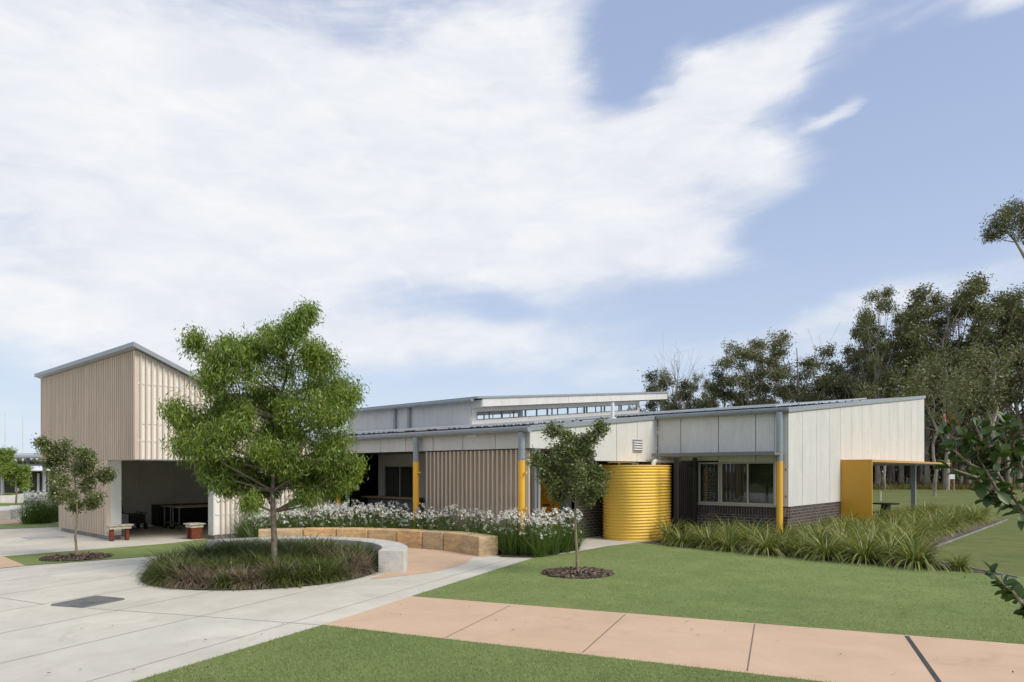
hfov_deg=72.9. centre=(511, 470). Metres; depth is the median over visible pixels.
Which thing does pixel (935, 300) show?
gum tree
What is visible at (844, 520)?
strappy clump
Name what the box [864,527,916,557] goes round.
strappy clump
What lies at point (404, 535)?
sandstone block
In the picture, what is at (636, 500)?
water tank
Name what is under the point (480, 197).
sky
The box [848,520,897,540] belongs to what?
strappy clump
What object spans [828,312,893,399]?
gum tree
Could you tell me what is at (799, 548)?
strappy clump
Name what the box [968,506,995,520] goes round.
strappy clump
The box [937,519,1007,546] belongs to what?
garden edging
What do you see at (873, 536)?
strappy clump
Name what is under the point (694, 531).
strappy clump
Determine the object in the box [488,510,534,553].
flowering iris
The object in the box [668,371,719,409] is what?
gum tree
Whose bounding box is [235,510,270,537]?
flowering iris
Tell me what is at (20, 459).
distant trees
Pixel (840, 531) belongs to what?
strappy clump
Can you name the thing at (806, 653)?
pink path
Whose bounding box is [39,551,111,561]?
mulch
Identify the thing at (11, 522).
pink path
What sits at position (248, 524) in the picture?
flowering iris
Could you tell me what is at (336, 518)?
flowering iris
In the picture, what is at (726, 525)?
strappy clump
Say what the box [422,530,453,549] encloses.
sandstone block
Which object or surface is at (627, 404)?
clerestory window
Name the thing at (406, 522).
flowering iris
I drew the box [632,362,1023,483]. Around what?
woodland
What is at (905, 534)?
strappy clump
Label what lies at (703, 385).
gum tree
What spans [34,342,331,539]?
open shelter
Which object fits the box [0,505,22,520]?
planter wall
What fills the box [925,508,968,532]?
strappy clump
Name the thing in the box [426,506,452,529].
flowering iris
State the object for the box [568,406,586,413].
clerestory window
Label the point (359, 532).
sandstone block
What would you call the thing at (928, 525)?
strappy clump
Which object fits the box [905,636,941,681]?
path joint
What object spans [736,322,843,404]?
gum tree
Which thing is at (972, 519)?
strappy clump
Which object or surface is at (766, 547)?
strappy clump
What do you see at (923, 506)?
strappy clump
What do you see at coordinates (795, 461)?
school building
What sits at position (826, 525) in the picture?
strappy clump
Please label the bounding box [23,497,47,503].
iris
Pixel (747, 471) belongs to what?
window
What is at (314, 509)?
flowering iris
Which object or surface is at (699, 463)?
window
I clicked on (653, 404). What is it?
gum tree
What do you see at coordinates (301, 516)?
flowering iris
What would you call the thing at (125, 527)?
bench
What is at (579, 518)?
flowering iris
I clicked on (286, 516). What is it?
flowering iris
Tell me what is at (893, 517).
strappy clump
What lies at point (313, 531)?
sandstone block
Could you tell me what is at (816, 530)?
strappy clump
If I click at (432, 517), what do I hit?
flowering iris
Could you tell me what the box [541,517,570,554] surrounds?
flowering iris
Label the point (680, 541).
strappy clump
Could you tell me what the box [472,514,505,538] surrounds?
flowering iris
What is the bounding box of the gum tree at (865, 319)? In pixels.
[832,284,915,484]
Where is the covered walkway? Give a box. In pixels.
[0,453,45,495]
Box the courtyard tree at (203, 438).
[156,294,371,561]
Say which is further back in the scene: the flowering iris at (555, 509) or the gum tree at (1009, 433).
the gum tree at (1009, 433)
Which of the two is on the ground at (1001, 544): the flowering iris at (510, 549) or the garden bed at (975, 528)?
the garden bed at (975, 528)
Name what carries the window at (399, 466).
in the school building
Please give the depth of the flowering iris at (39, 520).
25.93 m
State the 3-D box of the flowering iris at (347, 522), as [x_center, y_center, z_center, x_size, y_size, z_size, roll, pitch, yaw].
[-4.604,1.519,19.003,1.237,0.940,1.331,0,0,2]
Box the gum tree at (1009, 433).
[926,344,1023,485]
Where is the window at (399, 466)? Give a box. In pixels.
[384,465,412,496]
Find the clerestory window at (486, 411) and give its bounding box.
[477,411,501,419]
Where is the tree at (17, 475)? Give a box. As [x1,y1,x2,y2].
[0,461,34,504]
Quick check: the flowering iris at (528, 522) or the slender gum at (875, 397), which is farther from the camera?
the slender gum at (875, 397)
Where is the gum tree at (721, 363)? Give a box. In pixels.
[692,339,790,408]
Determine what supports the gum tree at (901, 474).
on the dry verge
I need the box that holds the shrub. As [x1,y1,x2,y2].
[932,411,1023,619]
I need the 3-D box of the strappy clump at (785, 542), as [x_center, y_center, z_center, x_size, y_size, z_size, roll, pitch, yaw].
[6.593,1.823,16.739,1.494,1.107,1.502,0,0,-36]
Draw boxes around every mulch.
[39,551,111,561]
[541,566,613,578]
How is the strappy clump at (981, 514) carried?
on the garden bed at (975, 528)
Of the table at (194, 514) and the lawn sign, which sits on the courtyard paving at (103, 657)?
the table at (194, 514)
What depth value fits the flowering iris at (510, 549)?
16.21 m
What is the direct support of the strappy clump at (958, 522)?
on the garden bed at (975, 528)
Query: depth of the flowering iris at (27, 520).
25.63 m
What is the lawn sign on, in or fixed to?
on the ground at (1001, 544)
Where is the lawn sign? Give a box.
[949,474,954,489]
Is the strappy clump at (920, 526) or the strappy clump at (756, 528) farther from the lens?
the strappy clump at (920, 526)
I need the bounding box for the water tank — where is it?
[602,459,679,540]
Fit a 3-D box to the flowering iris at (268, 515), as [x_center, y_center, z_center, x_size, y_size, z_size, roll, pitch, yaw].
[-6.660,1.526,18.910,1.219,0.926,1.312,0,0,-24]
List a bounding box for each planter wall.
[0,493,36,501]
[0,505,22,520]
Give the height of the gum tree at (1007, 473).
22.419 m
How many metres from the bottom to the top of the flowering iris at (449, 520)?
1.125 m
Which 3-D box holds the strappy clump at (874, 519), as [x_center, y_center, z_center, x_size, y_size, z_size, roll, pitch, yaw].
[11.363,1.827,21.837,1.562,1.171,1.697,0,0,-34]
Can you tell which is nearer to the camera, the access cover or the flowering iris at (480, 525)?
the flowering iris at (480, 525)
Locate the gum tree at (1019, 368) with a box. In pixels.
[965,301,1023,418]
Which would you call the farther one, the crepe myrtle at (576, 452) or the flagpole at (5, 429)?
the flagpole at (5, 429)
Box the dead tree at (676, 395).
[657,344,703,440]
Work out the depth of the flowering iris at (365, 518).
19.09 m
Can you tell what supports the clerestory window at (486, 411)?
in the school building
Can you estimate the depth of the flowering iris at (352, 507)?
20.50 m
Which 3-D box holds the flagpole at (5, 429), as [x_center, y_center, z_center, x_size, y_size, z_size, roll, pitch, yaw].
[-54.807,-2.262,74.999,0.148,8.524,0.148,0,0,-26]
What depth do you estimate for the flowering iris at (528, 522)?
16.94 m
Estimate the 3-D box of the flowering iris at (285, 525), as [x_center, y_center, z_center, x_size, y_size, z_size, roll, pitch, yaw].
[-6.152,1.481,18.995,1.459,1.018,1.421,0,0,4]
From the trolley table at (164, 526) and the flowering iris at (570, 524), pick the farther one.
the trolley table at (164, 526)
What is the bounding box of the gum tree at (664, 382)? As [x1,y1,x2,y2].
[642,367,696,426]
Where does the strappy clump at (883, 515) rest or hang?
on the garden bed at (975, 528)
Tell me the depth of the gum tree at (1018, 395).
73.73 m
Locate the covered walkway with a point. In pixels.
(27, 456)
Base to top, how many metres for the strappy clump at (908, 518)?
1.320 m
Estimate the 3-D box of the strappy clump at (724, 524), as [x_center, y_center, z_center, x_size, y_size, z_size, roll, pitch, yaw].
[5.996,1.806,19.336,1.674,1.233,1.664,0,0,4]
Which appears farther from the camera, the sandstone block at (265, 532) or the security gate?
the security gate
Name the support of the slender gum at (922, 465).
on the ground at (1001, 544)
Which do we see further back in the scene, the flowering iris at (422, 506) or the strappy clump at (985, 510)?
the strappy clump at (985, 510)
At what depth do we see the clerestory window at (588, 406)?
36.29 m
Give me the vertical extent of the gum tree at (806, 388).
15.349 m
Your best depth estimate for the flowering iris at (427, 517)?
18.74 m
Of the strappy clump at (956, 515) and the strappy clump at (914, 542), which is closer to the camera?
the strappy clump at (914, 542)
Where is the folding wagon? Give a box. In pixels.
[121,499,147,529]
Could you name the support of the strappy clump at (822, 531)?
on the garden bed at (975, 528)
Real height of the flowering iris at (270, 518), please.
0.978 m
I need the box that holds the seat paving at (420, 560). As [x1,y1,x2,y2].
[371,548,485,578]
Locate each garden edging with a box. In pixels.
[930,560,1019,577]
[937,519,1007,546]
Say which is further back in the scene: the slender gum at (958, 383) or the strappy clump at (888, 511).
the slender gum at (958, 383)
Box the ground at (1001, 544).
[4,475,1023,679]
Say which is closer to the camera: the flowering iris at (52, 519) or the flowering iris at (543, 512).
the flowering iris at (543, 512)
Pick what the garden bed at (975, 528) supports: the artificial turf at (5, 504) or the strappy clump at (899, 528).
the strappy clump at (899, 528)
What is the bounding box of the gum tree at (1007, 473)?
[959,298,1023,482]
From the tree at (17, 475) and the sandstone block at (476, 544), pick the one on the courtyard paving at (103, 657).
the sandstone block at (476, 544)
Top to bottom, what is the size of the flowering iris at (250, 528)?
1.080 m
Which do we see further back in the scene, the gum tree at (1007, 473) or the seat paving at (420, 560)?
the gum tree at (1007, 473)
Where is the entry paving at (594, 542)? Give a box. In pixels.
[547,531,690,555]
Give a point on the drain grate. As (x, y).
(90, 601)
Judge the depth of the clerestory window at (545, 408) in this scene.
32.81 m
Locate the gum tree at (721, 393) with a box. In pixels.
[694,366,759,408]
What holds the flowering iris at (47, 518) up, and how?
on the courtyard paving at (103, 657)
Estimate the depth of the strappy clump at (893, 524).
19.54 m
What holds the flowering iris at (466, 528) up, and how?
on the flower bed at (503, 555)
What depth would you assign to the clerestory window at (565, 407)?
33.91 m
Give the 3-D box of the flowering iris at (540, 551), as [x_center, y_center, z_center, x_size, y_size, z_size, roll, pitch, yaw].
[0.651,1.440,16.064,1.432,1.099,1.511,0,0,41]
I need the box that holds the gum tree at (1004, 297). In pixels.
[921,275,1023,479]
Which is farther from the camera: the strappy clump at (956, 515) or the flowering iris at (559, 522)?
the strappy clump at (956, 515)
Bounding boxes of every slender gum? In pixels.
[845,369,912,484]
[848,372,923,489]
[869,355,1001,495]
[899,387,946,482]
[909,343,987,489]
[938,336,1023,492]
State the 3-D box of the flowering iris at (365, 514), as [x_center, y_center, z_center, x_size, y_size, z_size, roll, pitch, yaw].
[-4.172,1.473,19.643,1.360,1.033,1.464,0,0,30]
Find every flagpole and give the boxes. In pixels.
[5,410,5,452]
[22,413,23,460]
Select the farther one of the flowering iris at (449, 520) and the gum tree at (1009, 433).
the gum tree at (1009, 433)
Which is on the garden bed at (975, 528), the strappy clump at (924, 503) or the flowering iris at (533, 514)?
the strappy clump at (924, 503)
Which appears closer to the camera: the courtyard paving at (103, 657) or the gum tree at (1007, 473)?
the courtyard paving at (103, 657)
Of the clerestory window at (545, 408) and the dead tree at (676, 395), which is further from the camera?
the dead tree at (676, 395)
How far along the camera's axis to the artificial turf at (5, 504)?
40.54 m
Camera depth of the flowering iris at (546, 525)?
16.61 m
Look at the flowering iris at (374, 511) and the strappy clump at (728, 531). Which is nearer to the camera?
the strappy clump at (728, 531)
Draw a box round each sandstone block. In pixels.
[258,528,304,536]
[303,527,340,536]
[336,527,372,537]
[368,528,401,541]
[397,529,428,547]
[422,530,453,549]
[444,531,473,552]
[462,533,497,555]
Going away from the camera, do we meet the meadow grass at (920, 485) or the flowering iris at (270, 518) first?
the flowering iris at (270, 518)
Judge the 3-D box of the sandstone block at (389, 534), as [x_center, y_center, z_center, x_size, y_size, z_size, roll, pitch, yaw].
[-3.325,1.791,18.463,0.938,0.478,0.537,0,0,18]
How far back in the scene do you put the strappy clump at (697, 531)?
18.54 m
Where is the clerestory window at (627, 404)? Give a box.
[621,404,636,410]
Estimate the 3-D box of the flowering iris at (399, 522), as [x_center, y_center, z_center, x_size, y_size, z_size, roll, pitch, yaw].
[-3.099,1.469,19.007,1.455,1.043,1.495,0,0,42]
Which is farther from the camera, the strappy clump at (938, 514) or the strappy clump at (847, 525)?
the strappy clump at (938, 514)
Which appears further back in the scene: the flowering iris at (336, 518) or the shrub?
the flowering iris at (336, 518)
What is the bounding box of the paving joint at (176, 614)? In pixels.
[0,527,511,681]
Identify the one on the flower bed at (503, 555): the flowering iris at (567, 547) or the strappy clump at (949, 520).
the flowering iris at (567, 547)
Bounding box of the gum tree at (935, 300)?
[889,288,973,484]
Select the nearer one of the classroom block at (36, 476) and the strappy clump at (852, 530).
the strappy clump at (852, 530)
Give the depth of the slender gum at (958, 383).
53.54 m
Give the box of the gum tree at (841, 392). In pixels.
[825,347,871,400]
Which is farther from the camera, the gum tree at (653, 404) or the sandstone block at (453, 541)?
the gum tree at (653, 404)
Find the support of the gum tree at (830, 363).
on the dry verge
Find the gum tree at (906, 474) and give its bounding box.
[843,396,967,481]
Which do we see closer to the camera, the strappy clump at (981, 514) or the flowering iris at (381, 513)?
the flowering iris at (381, 513)
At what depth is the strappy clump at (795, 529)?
18.24 m
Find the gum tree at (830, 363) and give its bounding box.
[787,356,854,401]
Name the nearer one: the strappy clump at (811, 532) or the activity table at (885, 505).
the strappy clump at (811, 532)
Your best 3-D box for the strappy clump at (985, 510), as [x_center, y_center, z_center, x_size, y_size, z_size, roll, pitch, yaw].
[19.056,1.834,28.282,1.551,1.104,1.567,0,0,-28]
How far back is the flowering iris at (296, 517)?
19.81 m
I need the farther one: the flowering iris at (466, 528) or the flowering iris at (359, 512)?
the flowering iris at (359, 512)
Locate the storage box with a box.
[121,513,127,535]
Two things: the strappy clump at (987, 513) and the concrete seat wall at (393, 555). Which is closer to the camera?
the concrete seat wall at (393, 555)
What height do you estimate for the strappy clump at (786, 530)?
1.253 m
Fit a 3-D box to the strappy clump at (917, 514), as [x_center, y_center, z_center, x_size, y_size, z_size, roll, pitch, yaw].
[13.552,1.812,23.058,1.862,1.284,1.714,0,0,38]
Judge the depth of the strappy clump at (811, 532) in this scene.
16.34 m
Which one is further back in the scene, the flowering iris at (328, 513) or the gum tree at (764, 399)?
the gum tree at (764, 399)
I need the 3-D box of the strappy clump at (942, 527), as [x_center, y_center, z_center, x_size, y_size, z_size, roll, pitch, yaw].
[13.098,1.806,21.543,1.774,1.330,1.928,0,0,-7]
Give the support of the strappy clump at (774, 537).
on the garden bed at (975, 528)
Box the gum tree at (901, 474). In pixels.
[855,304,953,483]
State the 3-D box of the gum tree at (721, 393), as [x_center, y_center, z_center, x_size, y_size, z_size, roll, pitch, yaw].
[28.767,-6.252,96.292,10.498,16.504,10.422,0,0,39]
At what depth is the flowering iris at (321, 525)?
19.06 m
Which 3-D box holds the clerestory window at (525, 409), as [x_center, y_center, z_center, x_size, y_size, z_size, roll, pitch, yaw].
[0.079,-2.577,31.530,0.042,0.507,1.612,0,0,42]
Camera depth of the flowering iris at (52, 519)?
26.44 m
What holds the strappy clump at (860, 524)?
on the garden bed at (975, 528)
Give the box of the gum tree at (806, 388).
[779,382,831,401]
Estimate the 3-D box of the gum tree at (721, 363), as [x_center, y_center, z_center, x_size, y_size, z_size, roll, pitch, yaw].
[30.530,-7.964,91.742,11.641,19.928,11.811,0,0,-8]
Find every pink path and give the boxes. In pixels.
[0,520,21,523]
[0,556,24,567]
[323,596,1023,681]
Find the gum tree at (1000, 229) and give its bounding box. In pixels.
[977,190,1023,258]
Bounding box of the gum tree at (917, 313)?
[879,267,1023,484]
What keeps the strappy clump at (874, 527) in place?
on the garden bed at (975, 528)
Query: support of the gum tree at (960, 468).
on the dry verge
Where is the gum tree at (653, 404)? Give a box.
[627,366,694,464]
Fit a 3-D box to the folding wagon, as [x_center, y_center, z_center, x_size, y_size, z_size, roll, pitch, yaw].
[-12.977,1.487,23.653,1.202,1.002,0.600,0,0,42]
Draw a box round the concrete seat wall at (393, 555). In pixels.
[207,536,407,572]
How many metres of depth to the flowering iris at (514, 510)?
16.82 m
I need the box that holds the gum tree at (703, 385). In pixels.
[699,379,718,407]
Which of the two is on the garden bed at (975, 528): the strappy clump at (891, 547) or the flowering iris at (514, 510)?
the strappy clump at (891, 547)
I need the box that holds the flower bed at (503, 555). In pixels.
[230,538,573,556]
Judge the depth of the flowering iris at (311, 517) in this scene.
19.81 m
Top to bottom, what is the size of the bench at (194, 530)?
0.455 m
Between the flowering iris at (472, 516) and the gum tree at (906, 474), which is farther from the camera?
the gum tree at (906, 474)
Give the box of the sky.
[0,0,1023,471]
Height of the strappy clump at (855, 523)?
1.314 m
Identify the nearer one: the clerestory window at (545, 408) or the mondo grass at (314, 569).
the mondo grass at (314, 569)
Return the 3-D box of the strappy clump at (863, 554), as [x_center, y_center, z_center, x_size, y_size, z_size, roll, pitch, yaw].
[7.676,1.778,14.932,1.929,1.429,1.940,0,0,45]
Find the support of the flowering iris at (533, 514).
on the flower bed at (503, 555)
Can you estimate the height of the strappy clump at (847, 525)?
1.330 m
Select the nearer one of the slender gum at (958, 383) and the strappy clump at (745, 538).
the strappy clump at (745, 538)
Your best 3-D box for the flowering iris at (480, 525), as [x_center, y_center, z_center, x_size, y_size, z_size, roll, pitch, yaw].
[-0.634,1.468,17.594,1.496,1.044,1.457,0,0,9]
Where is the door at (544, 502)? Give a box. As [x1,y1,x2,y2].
[540,469,559,529]
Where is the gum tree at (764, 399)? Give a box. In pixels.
[751,380,812,403]
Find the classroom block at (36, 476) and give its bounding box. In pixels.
[4,466,56,492]
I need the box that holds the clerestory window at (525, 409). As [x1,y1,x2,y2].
[502,409,525,418]
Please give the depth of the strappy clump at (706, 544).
17.71 m
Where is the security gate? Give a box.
[674,457,696,536]
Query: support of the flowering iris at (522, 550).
on the flower bed at (503, 555)
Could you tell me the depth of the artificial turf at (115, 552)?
16.78 m
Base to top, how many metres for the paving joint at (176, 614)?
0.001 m
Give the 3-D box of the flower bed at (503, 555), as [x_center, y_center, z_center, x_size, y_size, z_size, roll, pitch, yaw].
[-3.598,1.978,18.396,9.784,0.001,4.178,0,0,36]
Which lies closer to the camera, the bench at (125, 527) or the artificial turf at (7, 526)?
the bench at (125, 527)
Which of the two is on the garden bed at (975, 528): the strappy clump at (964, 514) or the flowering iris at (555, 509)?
the strappy clump at (964, 514)
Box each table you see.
[151,503,207,525]
[161,504,207,528]
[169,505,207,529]
[873,503,899,513]
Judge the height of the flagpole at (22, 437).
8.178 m
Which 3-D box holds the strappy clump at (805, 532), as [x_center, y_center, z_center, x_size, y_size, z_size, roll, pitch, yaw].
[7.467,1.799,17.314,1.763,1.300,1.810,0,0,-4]
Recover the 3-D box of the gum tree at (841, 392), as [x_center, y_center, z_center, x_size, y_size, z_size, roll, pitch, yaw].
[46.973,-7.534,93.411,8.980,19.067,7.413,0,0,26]
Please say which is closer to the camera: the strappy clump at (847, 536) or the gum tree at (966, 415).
the strappy clump at (847, 536)
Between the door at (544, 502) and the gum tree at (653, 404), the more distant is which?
the gum tree at (653, 404)
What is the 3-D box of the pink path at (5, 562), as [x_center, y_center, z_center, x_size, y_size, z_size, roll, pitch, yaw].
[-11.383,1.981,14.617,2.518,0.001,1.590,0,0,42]
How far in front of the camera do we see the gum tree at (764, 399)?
97.34 m
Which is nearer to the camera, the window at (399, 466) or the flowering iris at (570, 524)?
the flowering iris at (570, 524)
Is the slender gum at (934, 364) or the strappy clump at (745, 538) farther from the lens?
the slender gum at (934, 364)
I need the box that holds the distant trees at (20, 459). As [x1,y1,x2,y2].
[13,452,40,460]
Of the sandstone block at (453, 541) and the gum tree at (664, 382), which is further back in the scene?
the gum tree at (664, 382)
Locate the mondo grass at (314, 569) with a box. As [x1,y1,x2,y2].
[131,532,387,591]
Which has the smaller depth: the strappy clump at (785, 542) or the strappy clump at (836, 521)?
the strappy clump at (785, 542)
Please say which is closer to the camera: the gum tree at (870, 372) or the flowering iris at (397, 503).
the flowering iris at (397, 503)
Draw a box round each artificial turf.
[0,503,35,505]
[0,523,58,528]
[3,538,212,564]
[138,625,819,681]
[413,543,1023,643]
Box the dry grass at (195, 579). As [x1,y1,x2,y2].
[145,539,382,590]
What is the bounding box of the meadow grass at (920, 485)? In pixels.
[873,480,1023,489]
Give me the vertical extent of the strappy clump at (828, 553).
1.266 m
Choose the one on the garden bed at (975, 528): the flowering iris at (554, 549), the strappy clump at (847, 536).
the strappy clump at (847, 536)
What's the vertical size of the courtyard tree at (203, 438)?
5.275 m
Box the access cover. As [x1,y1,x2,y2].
[22,535,64,539]
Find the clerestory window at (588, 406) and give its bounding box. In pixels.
[587,406,604,412]
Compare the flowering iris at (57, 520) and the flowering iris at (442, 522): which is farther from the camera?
the flowering iris at (57, 520)
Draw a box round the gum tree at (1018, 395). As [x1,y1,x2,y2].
[971,313,1023,488]
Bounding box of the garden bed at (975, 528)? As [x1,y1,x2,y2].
[638,520,1002,574]
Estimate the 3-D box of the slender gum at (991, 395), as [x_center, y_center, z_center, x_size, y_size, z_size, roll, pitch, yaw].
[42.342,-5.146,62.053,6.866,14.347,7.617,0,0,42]
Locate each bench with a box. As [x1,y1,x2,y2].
[104,524,133,540]
[183,522,205,538]
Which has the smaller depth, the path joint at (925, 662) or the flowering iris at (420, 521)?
the path joint at (925, 662)
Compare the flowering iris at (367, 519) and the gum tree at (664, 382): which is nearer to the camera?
the flowering iris at (367, 519)
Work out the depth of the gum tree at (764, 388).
92.94 m
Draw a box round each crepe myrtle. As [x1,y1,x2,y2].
[30,431,118,555]
[522,417,613,572]
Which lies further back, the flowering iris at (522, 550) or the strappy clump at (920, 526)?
the strappy clump at (920, 526)
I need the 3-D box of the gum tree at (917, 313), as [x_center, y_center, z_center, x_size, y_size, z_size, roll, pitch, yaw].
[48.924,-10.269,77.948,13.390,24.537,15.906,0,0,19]
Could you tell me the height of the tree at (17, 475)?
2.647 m
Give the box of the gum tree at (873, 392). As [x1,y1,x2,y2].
[830,361,920,481]
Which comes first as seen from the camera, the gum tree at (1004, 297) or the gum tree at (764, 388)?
the gum tree at (1004, 297)
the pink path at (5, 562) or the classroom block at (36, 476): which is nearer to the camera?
the pink path at (5, 562)
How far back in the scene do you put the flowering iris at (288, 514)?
19.46 m
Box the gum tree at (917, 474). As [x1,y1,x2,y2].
[892,344,941,483]
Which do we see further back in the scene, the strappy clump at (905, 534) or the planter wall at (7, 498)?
the planter wall at (7, 498)
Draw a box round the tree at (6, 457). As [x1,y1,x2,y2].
[0,446,17,495]
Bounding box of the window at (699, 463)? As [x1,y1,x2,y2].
[698,462,719,503]
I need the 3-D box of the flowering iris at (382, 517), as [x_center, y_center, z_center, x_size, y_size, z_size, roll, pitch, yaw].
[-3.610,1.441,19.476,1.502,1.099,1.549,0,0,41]
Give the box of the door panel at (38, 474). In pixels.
[37,473,39,491]
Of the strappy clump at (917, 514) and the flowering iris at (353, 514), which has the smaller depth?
the flowering iris at (353, 514)
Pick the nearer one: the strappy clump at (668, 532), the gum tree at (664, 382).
the strappy clump at (668, 532)
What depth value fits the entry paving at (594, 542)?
19.17 m
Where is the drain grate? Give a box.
[51,595,124,607]
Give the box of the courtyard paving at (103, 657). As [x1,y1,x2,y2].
[0,494,533,681]
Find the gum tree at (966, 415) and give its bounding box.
[920,290,1009,484]
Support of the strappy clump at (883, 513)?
on the garden bed at (975, 528)
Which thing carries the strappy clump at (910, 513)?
on the garden bed at (975, 528)
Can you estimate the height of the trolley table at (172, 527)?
0.775 m
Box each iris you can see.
[7,491,44,523]
[13,490,51,513]
[16,491,50,523]
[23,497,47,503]
[30,492,58,522]
[39,494,58,522]
[43,498,58,521]
[224,507,247,537]
[231,510,270,536]
[235,508,278,537]
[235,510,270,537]
[253,512,285,530]
[262,507,289,526]
[266,506,306,528]
[276,506,296,527]
[277,500,296,525]
[285,510,312,526]
[290,508,312,527]
[290,511,315,527]
[298,505,340,526]
[302,506,321,526]
[307,501,348,525]
[308,502,344,527]
[317,502,355,526]
[323,509,348,527]
[331,509,357,527]
[342,505,362,526]
[343,500,360,523]
[343,507,377,527]
[344,503,364,523]
[351,504,377,526]
[354,504,374,527]
[364,502,402,527]
[366,501,397,521]
[366,506,400,528]
[373,505,393,525]
[380,506,413,528]
[383,500,404,525]
[385,503,411,527]
[398,511,418,528]
[401,503,429,527]
[409,506,433,529]
[409,510,431,530]
[409,510,449,537]
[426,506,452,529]
[428,505,464,530]
[432,510,458,530]
[447,509,483,532]
[457,509,482,531]
[470,508,494,534]
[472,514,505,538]
[474,510,510,552]
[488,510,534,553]
[488,511,522,543]
[491,510,527,554]
[496,508,528,542]
[510,517,538,555]
[513,513,558,554]
[513,514,538,531]
[519,511,568,556]
[531,507,572,539]
[531,515,567,542]
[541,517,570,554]
[542,508,572,549]
[549,515,579,552]
[553,514,565,532]
[555,508,588,547]
[560,509,586,540]
[561,507,595,550]
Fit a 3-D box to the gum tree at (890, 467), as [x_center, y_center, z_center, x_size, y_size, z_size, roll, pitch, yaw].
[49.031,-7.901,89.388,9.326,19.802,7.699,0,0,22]
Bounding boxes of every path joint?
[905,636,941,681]
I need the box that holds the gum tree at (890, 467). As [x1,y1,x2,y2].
[856,337,920,482]
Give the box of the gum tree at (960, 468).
[937,338,981,482]
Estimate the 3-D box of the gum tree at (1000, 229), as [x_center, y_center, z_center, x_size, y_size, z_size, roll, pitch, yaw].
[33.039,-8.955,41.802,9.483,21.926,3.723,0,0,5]
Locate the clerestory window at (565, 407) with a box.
[548,407,567,415]
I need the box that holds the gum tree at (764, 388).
[720,337,801,406]
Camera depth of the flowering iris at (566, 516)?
17.33 m
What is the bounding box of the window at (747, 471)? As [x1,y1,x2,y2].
[720,462,774,504]
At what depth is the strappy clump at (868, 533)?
17.30 m
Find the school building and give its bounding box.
[311,391,950,551]
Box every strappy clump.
[646,515,690,544]
[656,522,702,547]
[675,521,719,541]
[682,522,728,550]
[689,522,720,544]
[703,512,751,542]
[703,515,744,532]
[703,523,756,552]
[709,518,743,547]
[718,517,775,539]
[722,518,783,551]
[734,520,802,557]
[756,524,811,554]
[758,528,797,546]
[764,518,807,545]
[773,530,825,558]
[777,519,816,542]
[781,518,849,555]
[786,521,838,546]
[793,522,860,562]
[797,518,838,535]
[797,523,842,542]
[803,516,843,534]
[814,514,843,531]
[816,520,863,547]
[821,513,859,533]
[821,520,883,555]
[822,522,905,566]
[823,511,857,526]
[830,515,865,531]
[834,523,867,539]
[836,532,887,559]
[839,509,877,527]
[839,515,881,533]
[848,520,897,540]
[853,520,906,536]
[854,525,890,539]
[855,526,900,543]
[861,512,887,524]
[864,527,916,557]
[864,527,930,563]
[865,514,895,530]
[870,524,972,571]
[871,512,911,539]
[873,506,906,519]
[873,507,894,520]
[875,509,891,520]
[877,509,916,524]
[877,518,925,541]
[878,525,939,549]
[880,523,924,548]
[882,508,933,528]
[883,527,938,555]
[885,511,948,540]
[896,505,927,517]
[898,514,941,538]
[902,508,935,520]
[902,509,950,536]
[909,500,939,508]
[909,507,960,529]
[910,499,941,510]
[911,509,964,535]
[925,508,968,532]
[932,507,970,524]
[933,547,985,572]
[934,505,982,529]
[944,505,982,525]
[955,500,1001,523]
[958,507,992,525]
[960,505,990,521]
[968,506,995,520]
[971,504,1000,519]
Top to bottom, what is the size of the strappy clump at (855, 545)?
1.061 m
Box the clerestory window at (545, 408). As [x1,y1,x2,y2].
[526,408,547,416]
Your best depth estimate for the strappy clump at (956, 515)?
24.90 m
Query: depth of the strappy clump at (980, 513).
26.79 m
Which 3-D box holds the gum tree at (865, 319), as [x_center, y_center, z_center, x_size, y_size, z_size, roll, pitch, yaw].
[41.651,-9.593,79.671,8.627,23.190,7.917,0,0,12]
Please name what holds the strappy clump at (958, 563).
on the garden bed at (975, 528)
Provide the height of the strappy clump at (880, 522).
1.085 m
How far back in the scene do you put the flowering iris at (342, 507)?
19.73 m
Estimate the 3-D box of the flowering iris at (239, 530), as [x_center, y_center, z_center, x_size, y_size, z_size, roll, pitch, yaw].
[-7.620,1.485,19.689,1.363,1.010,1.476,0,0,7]

